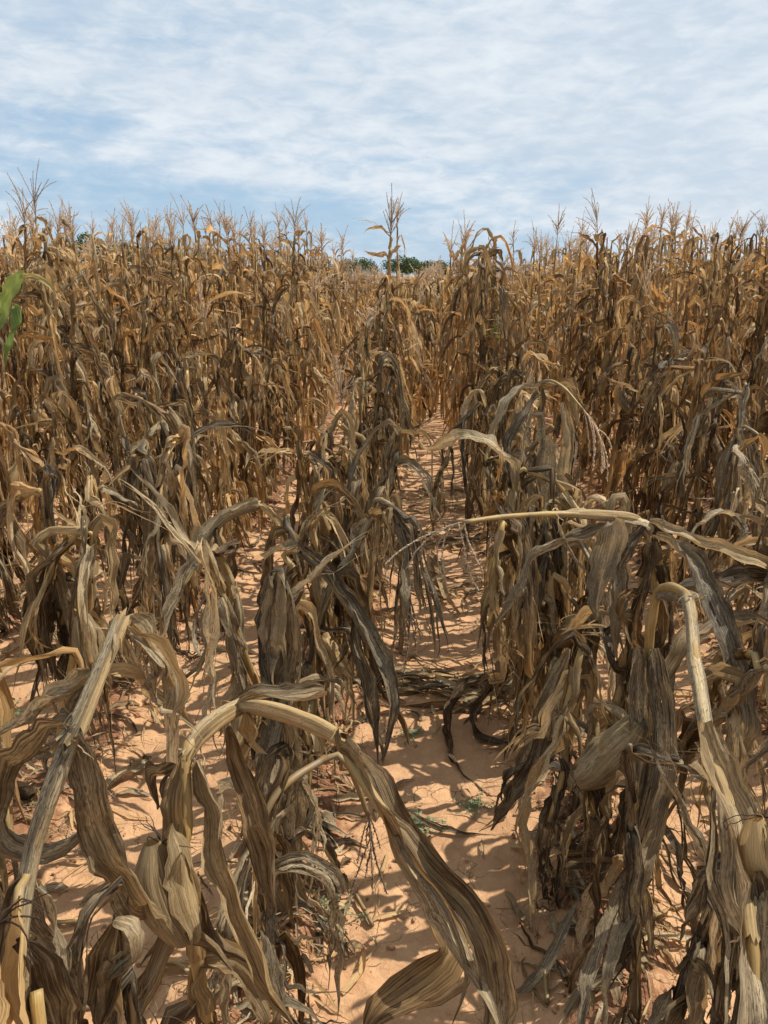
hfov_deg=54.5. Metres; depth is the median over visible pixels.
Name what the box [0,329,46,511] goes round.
maize plant
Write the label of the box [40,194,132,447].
maize plant
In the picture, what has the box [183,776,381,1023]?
maize plant
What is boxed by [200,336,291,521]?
maize plant
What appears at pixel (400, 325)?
maize plant
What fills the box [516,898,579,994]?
fallen leaf
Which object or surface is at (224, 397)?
maize plant
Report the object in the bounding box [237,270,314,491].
maize plant
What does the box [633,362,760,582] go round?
maize plant
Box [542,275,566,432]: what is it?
maize plant
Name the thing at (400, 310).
maize plant
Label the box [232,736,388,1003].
maize plant
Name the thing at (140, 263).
maize plant
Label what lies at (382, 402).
maize plant
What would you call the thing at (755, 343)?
maize plant
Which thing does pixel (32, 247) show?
maize plant
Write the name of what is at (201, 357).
maize plant
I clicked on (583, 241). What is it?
maize plant
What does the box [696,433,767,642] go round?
maize plant
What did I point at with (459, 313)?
maize plant
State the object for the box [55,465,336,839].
maize plant
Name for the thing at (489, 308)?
maize plant
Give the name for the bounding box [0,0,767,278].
sky
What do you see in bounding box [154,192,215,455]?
maize plant
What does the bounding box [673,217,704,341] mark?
maize plant
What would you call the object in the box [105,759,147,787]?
fallen leaf
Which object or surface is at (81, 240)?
tree
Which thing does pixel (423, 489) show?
fallen leaf
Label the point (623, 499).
maize plant
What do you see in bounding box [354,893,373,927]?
stalk fragment
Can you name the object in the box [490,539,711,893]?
maize plant
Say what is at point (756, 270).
maize plant
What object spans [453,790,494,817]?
weed
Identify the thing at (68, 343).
maize plant
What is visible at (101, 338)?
maize plant
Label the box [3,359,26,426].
maize plant
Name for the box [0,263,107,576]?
maize plant
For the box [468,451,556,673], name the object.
maize plant
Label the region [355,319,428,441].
maize plant
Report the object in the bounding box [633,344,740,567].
maize plant
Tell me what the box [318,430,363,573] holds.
maize plant
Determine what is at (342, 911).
weed
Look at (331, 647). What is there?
maize plant
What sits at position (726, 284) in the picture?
maize plant
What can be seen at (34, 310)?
maize plant
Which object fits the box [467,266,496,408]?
maize plant
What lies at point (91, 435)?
maize plant
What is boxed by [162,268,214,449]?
maize plant
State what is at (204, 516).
maize plant
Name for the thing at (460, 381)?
maize plant
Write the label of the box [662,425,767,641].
maize plant
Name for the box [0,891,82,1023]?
maize plant
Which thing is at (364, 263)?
tree
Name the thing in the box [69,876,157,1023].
maize plant
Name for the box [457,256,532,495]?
maize plant
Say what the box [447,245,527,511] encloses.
maize plant
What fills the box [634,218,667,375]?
maize plant
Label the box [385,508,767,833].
maize plant
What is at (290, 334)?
maize plant
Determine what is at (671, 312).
maize plant
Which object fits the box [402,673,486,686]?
fallen leaf
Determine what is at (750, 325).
maize plant
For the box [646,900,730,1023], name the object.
maize plant
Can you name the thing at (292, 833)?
maize plant
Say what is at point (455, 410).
maize plant
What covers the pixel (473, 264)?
maize plant
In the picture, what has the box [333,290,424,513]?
maize plant
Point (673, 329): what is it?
maize plant
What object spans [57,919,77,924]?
stalk fragment
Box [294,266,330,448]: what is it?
maize plant
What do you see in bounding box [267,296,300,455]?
maize plant
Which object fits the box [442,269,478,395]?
maize plant
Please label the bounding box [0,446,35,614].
maize plant
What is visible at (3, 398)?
maize plant
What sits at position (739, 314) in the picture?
maize plant
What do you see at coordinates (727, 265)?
maize plant
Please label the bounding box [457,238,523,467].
maize plant
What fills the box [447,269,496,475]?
maize plant
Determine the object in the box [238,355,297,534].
maize plant
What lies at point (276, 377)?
maize plant
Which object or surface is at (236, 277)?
maize plant
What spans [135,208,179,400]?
maize plant
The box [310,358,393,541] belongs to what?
maize plant
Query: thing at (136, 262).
maize plant
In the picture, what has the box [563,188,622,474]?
maize plant
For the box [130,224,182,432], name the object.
maize plant
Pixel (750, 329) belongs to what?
maize plant
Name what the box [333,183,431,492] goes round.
maize plant
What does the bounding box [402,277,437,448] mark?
maize plant
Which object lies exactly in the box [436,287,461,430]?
maize plant
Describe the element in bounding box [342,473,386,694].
maize plant
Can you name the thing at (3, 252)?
maize plant
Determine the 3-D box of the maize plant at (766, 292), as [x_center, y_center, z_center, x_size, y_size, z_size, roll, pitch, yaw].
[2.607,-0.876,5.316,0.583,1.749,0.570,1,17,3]
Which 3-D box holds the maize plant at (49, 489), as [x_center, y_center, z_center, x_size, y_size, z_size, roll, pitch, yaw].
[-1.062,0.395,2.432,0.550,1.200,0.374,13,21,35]
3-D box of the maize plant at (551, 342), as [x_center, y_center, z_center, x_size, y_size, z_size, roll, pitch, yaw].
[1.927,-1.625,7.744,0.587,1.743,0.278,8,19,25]
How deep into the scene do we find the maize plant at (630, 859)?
1.50 m
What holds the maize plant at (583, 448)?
on the ground
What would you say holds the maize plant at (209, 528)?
on the ground
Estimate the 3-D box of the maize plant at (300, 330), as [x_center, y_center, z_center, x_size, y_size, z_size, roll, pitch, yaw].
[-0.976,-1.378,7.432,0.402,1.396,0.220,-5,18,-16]
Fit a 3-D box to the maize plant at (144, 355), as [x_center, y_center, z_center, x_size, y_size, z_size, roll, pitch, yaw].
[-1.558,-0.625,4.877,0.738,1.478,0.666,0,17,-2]
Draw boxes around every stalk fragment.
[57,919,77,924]
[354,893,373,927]
[543,969,549,1004]
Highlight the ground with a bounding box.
[0,293,767,1023]
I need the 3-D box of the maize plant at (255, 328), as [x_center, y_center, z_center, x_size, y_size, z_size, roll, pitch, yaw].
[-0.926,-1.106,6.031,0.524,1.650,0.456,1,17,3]
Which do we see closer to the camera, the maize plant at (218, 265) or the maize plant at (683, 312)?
the maize plant at (683, 312)
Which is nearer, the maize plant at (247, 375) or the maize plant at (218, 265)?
the maize plant at (247, 375)
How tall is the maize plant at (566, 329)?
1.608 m
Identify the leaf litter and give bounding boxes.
[0,411,767,1023]
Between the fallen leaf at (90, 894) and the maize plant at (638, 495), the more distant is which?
the maize plant at (638, 495)
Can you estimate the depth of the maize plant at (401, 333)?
6.81 m
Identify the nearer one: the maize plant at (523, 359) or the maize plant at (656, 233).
the maize plant at (523, 359)
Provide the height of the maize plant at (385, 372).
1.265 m
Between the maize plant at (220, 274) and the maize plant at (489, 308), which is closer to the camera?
the maize plant at (489, 308)
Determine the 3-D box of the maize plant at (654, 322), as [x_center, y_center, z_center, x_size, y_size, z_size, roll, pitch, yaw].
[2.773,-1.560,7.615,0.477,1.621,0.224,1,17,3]
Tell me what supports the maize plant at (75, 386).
on the ground
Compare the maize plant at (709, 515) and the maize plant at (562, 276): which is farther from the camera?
the maize plant at (562, 276)
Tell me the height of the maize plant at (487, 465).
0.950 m
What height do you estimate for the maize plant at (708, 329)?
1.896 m
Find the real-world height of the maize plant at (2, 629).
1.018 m
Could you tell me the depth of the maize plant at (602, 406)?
5.67 m
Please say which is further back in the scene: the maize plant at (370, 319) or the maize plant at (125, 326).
the maize plant at (125, 326)
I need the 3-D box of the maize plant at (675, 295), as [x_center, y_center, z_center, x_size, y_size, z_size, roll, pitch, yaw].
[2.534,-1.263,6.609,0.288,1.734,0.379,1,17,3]
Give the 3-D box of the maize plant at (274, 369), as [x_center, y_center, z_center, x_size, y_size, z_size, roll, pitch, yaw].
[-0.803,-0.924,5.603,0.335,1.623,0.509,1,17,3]
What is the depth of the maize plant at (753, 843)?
0.91 m
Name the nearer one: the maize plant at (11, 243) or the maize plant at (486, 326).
the maize plant at (486, 326)
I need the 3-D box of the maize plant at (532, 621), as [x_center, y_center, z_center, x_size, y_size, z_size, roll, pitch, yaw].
[0.478,0.425,2.423,0.507,1.013,0.692,-3,18,-10]
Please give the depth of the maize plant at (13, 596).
3.54 m
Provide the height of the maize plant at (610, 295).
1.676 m
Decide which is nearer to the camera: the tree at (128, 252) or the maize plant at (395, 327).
the maize plant at (395, 327)
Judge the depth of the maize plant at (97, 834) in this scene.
0.93 m
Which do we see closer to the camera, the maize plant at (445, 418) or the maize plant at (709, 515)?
the maize plant at (709, 515)
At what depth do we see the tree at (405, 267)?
139.99 m
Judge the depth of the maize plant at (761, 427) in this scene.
4.80 m
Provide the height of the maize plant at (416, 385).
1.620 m
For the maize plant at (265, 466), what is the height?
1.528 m
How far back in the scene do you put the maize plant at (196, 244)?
6.70 m
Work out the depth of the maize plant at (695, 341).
6.98 m
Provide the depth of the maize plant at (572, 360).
6.37 m
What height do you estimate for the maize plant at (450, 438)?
1.246 m
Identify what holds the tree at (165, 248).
on the ground
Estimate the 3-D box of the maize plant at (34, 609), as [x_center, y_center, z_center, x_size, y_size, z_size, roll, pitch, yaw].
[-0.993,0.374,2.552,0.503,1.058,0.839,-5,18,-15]
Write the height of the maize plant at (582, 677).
0.898 m
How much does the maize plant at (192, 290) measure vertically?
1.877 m
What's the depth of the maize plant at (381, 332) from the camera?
4.76 m
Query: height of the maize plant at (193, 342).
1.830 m
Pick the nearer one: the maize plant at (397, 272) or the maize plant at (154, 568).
the maize plant at (154, 568)
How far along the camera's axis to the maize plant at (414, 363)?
6.23 m
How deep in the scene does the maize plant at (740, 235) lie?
7.48 m
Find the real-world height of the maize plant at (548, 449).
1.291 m
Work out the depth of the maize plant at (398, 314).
5.81 m
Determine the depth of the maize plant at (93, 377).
6.19 m
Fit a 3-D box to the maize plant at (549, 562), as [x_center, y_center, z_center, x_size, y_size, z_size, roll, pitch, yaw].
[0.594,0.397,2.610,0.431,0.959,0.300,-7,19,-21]
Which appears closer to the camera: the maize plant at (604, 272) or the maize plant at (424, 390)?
the maize plant at (604, 272)
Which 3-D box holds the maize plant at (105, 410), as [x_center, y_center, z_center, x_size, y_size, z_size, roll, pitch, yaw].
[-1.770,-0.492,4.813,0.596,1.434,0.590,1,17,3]
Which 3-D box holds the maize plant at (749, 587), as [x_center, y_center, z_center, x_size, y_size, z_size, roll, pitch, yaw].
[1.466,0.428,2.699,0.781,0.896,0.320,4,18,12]
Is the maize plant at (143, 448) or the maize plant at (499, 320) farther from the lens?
the maize plant at (499, 320)
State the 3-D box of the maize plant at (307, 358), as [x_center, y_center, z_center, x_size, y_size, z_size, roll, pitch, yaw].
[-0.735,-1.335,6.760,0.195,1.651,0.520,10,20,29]
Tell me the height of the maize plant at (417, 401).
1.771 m
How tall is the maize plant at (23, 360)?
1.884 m
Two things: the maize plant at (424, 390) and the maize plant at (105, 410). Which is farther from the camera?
the maize plant at (424, 390)
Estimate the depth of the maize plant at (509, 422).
4.01 m
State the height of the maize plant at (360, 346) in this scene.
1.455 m
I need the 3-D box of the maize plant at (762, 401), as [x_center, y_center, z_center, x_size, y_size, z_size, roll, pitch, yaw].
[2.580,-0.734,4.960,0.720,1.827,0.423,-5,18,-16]
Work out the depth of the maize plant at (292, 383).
6.07 m
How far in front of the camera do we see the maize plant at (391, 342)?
5.19 m
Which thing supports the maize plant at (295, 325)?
on the ground
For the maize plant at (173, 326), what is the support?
on the ground
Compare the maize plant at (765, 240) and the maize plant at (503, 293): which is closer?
the maize plant at (503, 293)
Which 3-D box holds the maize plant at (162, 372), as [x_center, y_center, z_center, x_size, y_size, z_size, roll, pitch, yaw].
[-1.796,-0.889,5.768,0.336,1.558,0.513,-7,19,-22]
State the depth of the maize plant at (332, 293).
8.66 m
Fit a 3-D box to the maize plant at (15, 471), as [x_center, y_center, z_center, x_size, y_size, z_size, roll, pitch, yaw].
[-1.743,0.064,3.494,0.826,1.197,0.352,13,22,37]
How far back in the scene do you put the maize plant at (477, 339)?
7.01 m
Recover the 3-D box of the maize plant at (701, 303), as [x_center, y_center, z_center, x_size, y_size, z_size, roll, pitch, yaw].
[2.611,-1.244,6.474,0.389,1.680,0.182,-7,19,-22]
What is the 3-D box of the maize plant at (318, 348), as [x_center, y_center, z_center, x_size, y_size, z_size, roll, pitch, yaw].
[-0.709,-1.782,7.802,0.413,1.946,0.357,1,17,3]
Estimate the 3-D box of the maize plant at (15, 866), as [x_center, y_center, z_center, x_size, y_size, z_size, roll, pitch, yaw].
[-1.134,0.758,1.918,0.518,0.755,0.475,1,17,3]
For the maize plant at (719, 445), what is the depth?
3.72 m
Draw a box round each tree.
[50,231,112,263]
[109,240,143,266]
[149,245,192,263]
[340,256,378,275]
[380,254,423,276]
[413,260,455,276]
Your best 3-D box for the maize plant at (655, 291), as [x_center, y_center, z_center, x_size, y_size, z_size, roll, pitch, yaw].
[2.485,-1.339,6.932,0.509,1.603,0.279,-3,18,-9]
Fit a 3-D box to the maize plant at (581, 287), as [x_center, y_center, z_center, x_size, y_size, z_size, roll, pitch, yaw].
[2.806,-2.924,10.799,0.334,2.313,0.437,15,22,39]
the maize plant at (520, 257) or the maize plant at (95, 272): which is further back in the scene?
the maize plant at (520, 257)
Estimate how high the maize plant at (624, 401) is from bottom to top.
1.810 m
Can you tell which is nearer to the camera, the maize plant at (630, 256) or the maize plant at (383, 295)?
the maize plant at (383, 295)
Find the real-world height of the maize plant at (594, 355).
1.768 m
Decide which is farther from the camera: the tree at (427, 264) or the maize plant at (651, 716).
the tree at (427, 264)
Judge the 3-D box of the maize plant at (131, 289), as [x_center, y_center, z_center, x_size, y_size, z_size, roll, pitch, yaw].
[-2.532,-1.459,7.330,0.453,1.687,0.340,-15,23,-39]
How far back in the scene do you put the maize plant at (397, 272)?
7.74 m
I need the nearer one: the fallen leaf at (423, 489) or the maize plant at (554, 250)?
the fallen leaf at (423, 489)
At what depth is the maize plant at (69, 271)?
6.11 m
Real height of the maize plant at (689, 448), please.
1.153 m
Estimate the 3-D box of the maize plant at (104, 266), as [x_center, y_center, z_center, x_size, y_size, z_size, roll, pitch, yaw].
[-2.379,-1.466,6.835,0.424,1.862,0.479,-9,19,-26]
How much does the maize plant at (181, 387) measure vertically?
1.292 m
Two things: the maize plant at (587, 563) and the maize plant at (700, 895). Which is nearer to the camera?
the maize plant at (700, 895)
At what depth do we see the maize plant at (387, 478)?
2.97 m
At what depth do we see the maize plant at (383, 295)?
5.56 m
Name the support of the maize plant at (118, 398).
on the ground
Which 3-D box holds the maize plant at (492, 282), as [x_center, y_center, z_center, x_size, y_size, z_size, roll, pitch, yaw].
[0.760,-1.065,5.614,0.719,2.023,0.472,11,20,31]
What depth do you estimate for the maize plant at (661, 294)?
7.08 m
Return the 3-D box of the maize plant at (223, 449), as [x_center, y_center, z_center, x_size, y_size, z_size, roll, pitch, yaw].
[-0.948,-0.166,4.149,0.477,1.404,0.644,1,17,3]
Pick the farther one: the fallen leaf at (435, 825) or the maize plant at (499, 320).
the maize plant at (499, 320)
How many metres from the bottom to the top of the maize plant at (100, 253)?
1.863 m
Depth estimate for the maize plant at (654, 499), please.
4.24 m
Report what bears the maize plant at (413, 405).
on the ground
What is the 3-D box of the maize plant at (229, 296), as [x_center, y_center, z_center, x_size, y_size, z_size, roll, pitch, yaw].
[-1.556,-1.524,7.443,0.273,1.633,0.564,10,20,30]
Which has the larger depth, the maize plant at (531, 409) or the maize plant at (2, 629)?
the maize plant at (531, 409)
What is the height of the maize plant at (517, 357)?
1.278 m
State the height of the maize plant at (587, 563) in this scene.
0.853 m
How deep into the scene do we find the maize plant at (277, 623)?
1.85 m
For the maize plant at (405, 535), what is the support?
on the ground
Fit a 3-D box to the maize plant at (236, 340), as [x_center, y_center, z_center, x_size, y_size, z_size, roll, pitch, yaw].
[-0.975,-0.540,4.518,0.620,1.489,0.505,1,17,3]
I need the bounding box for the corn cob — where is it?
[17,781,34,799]
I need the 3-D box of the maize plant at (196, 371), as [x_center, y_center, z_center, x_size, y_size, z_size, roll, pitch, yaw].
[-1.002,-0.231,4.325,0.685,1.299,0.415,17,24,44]
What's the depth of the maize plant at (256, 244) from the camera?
8.77 m
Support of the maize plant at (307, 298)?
on the ground
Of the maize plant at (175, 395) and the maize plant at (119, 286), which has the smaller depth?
the maize plant at (175, 395)
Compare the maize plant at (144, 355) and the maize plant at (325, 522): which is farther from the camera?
the maize plant at (144, 355)
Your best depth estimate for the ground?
2.38 m
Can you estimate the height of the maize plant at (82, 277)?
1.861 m
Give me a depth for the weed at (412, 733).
2.72 m
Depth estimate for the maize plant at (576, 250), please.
6.88 m
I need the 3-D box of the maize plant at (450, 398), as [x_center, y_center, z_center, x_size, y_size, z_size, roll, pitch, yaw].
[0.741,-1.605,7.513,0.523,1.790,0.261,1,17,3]
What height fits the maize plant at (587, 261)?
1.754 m
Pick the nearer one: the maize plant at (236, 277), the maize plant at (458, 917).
the maize plant at (458, 917)
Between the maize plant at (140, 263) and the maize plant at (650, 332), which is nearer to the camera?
the maize plant at (650, 332)
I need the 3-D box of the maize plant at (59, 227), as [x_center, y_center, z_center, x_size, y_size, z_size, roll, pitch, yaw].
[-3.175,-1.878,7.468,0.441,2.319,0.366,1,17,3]
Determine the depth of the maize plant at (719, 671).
1.68 m
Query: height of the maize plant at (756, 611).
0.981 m
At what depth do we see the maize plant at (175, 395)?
3.68 m
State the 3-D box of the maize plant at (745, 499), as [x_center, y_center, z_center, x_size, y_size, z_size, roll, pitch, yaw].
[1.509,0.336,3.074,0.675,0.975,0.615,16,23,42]
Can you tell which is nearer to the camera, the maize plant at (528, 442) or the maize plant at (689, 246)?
the maize plant at (528, 442)
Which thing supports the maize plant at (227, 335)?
on the ground
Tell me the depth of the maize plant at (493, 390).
4.38 m
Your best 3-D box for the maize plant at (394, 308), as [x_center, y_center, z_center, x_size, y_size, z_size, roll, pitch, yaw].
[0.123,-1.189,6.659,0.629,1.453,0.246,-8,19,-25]
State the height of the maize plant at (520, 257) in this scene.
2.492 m
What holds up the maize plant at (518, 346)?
on the ground
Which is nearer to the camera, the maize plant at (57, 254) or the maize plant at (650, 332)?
the maize plant at (650, 332)
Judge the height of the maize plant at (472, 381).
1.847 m
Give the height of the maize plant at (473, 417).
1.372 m
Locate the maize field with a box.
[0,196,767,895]
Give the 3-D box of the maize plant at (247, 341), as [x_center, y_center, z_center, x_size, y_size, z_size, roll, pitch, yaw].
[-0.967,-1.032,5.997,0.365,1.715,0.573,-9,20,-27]
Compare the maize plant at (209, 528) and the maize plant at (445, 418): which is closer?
the maize plant at (209, 528)
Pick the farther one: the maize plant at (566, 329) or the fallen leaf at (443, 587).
the maize plant at (566, 329)
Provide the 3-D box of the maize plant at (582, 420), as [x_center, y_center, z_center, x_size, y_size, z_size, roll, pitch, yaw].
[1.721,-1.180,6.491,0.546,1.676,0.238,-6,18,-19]
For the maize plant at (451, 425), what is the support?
on the ground
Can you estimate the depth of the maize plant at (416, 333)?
6.46 m
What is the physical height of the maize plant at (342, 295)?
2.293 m
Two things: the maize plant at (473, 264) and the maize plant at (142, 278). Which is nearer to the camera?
the maize plant at (142, 278)
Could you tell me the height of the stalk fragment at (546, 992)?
0.023 m
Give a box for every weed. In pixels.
[0,697,26,727]
[310,889,369,936]
[393,726,437,744]
[407,806,447,837]
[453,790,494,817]
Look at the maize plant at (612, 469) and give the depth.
5.01 m
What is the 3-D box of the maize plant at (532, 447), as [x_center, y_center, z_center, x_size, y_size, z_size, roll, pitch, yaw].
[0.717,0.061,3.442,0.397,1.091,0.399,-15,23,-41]
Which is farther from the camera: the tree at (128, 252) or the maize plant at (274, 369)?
the tree at (128, 252)
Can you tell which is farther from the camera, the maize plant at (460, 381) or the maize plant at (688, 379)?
the maize plant at (460, 381)
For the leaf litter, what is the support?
on the ground
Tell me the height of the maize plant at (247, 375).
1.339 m
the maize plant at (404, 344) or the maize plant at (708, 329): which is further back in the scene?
the maize plant at (404, 344)
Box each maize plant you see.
[0,208,39,447]
[0,235,38,448]
[0,254,63,475]
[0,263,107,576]
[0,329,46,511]
[0,391,25,503]
[0,422,74,608]
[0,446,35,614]
[0,459,121,754]
[0,481,40,622]
[0,540,24,642]
[0,607,232,990]
[0,820,66,909]
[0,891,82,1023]
[2,311,47,486]
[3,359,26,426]
[7,173,77,485]
[8,228,108,461]
[8,258,101,554]
[10,479,161,802]
[11,280,123,547]
[14,160,92,482]
[14,189,65,428]
[15,513,178,761]
[16,245,136,537]
[17,390,113,598]
[18,227,79,472]
[26,240,50,438]
[33,269,111,532]
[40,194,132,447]
[46,254,94,445]
[47,199,83,432]
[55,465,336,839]
[64,274,125,460]
[67,234,143,514]
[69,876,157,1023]
[80,205,173,457]
[81,267,169,510]
[82,291,173,467]
[82,322,125,528]
[85,475,166,662]
[86,258,140,430]
[88,258,152,418]
[90,249,133,383]
[91,282,130,399]
[95,275,146,436]
[96,247,145,414]
[102,208,141,392]
[102,379,207,608]
[104,374,211,640]
[108,293,165,464]
[109,420,283,702]
[112,299,184,490]
[118,406,202,635]
[118,455,218,662]
[119,201,147,414]
[120,352,210,586]
[123,681,518,1023]
[126,230,162,413]
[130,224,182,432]
[134,295,165,442]
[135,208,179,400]
[147,207,205,436]
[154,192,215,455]
[156,280,181,452]
[157,483,410,750]
[158,383,223,591]
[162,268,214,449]
[172,247,239,463]
[173,353,252,553]
[174,362,204,576]
[180,194,216,444]
[180,334,243,573]
[181,359,254,561]
[182,261,227,432]
[183,273,267,546]
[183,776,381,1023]
[185,247,216,435]
[189,224,229,415]
[191,276,253,431]
[197,204,242,427]
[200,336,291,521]
[201,321,258,536]
[201,342,281,522]
[203,274,243,397]
[206,301,258,497]
[217,212,253,383]
[218,214,258,395]
[225,251,261,396]
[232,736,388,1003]
[234,531,380,958]
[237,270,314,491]
[237,288,302,502]
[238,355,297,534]
[240,722,389,921]
[242,271,300,465]
[243,206,261,362]
[243,272,294,480]
[249,370,392,674]
[249,447,365,616]
[254,279,314,495]
[255,292,324,467]
[256,197,333,461]
[257,295,288,447]
[260,276,300,488]
[260,514,381,723]
[260,539,409,786]
[266,447,400,671]
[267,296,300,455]
[276,307,304,363]
[276,337,322,481]
[280,425,375,609]
[281,271,312,433]
[285,285,330,426]
[289,270,321,424]
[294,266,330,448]
[294,272,333,439]
[295,288,329,435]
[297,322,395,553]
[297,486,461,774]
[299,408,395,627]
[306,244,334,425]
[307,343,388,549]
[310,223,347,409]
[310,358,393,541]
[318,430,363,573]
[320,350,403,545]
[328,226,358,379]
[329,314,399,492]
[332,288,401,486]
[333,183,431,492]
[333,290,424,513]
[336,353,452,592]
[337,312,421,499]
[341,392,386,556]
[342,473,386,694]
[344,418,458,654]
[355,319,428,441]
[356,348,417,535]
[360,283,403,449]
[368,295,421,426]
[369,277,450,411]
[369,322,404,476]
[372,310,410,496]
[384,194,410,346]
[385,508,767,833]
[387,306,432,425]
[388,279,428,419]
[389,304,420,384]
[390,283,438,400]
[390,322,420,439]
[391,300,425,454]
[396,259,439,454]
[399,278,428,414]
[400,286,432,452]
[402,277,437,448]
[409,263,432,428]
[412,428,604,758]
[424,389,509,597]
[427,261,486,475]
[435,260,468,409]
[436,256,477,443]
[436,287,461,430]
[438,274,472,434]
[439,271,478,452]
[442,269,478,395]
[442,499,624,831]
[443,269,469,429]
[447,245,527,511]
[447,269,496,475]
[450,259,491,428]
[453,228,526,494]
[455,348,522,528]
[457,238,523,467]
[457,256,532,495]
[459,235,523,483]
[459,294,505,419]
[463,258,485,363]
[463,377,611,644]
[465,347,536,514]
[466,447,541,634]
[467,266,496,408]
[467,447,512,633]
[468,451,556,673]
[469,305,557,532]
[470,317,531,515]
[470,627,701,950]
[471,360,545,551]
[479,258,514,350]
[479,414,582,554]
[483,494,628,749]
[485,338,564,534]
[485,473,592,670]
[488,285,546,495]
[488,377,562,543]
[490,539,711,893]
[496,221,527,313]
[500,737,705,1023]
[504,398,532,570]
[515,390,556,472]
[516,520,631,720]
[534,227,588,436]
[535,203,567,409]
[539,582,767,1023]
[541,268,577,430]
[541,492,631,751]
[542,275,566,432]
[544,249,582,405]
[547,276,585,432]
[548,257,621,441]
[550,275,613,472]
[553,240,584,435]
[557,298,603,454]
[559,250,633,498]
[560,243,598,428]
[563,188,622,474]
[563,270,627,458]
[565,275,607,442]
[565,276,623,458]
[566,664,740,1023]
[567,614,767,927]
[568,233,650,480]
[569,226,592,313]
[574,273,642,494]
[580,238,657,483]
[583,235,661,507]
[586,248,658,505]
[591,223,635,377]
[600,297,685,507]
[606,253,678,514]
[610,344,698,531]
[611,343,711,548]
[623,265,673,419]
[623,316,679,563]
[631,277,664,401]
[631,385,709,562]
[633,233,672,440]
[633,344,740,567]
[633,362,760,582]
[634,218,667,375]
[634,354,705,567]
[636,308,743,528]
[637,280,671,448]
[641,237,713,451]
[642,359,761,617]
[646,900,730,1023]
[649,256,690,384]
[658,384,767,578]
[659,251,728,470]
[659,268,686,382]
[662,381,766,641]
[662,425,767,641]
[663,241,708,392]
[665,564,767,805]
[666,237,706,353]
[668,267,705,418]
[670,278,698,383]
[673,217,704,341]
[678,473,767,703]
[679,517,767,733]
[684,273,742,501]
[685,261,737,489]
[685,476,765,687]
[693,286,758,478]
[694,283,744,476]
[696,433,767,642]
[704,269,767,504]
[708,209,760,362]
[709,275,767,508]
[717,289,767,494]
[722,784,767,1023]
[723,583,762,683]
[724,279,767,478]
[730,261,767,389]
[733,210,767,402]
[735,327,763,420]
[737,272,767,387]
[738,235,767,408]
[748,277,767,448]
[749,378,767,522]
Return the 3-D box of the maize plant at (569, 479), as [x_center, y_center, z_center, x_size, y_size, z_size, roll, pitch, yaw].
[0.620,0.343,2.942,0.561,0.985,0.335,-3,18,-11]
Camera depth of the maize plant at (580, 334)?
6.21 m
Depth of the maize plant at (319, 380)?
7.20 m
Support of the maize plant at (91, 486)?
on the ground
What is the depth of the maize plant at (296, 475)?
3.46 m
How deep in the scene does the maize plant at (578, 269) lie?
6.94 m
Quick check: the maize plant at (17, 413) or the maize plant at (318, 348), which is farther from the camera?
the maize plant at (318, 348)
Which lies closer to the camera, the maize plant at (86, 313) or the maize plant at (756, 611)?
the maize plant at (756, 611)
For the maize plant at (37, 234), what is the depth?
5.50 m
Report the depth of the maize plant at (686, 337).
5.97 m
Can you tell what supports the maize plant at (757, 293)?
on the ground
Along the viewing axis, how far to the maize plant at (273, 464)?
5.36 m
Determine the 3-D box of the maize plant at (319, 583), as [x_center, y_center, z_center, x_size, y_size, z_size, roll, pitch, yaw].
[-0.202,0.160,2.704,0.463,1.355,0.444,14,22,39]
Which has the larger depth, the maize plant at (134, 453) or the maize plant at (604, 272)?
the maize plant at (604, 272)
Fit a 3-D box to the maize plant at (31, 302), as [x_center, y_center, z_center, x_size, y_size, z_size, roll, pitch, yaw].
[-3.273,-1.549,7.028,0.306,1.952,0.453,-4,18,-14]
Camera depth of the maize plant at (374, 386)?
4.32 m
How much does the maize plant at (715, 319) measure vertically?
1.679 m
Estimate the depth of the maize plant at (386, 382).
5.67 m
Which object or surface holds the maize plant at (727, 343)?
on the ground
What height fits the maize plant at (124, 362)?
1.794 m
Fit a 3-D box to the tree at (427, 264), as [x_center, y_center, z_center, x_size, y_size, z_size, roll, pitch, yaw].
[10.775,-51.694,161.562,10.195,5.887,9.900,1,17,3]
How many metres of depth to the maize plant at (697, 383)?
3.63 m
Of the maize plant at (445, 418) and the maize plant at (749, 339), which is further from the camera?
the maize plant at (445, 418)
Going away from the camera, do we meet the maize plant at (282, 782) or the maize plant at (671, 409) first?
the maize plant at (282, 782)
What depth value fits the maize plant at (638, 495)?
4.41 m
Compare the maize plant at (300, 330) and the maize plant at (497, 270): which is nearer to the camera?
the maize plant at (497, 270)
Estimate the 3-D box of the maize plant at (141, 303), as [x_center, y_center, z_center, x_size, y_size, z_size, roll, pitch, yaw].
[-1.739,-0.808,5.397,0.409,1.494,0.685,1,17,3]
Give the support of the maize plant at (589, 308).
on the ground
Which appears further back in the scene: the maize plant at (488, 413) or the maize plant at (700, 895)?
the maize plant at (488, 413)
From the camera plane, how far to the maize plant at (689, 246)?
6.52 m
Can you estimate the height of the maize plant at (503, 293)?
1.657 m
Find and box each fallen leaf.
[78,883,106,905]
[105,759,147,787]
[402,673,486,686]
[408,810,477,834]
[419,488,443,503]
[429,550,461,616]
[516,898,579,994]
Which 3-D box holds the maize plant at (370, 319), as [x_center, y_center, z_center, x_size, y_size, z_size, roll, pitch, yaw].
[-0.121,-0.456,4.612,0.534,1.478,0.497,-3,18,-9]
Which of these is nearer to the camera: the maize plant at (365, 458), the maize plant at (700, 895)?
the maize plant at (700, 895)
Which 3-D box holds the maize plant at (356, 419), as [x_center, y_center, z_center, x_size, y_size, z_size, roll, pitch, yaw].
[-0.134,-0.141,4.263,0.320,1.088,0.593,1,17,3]
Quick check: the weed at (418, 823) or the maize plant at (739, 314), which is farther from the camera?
the maize plant at (739, 314)

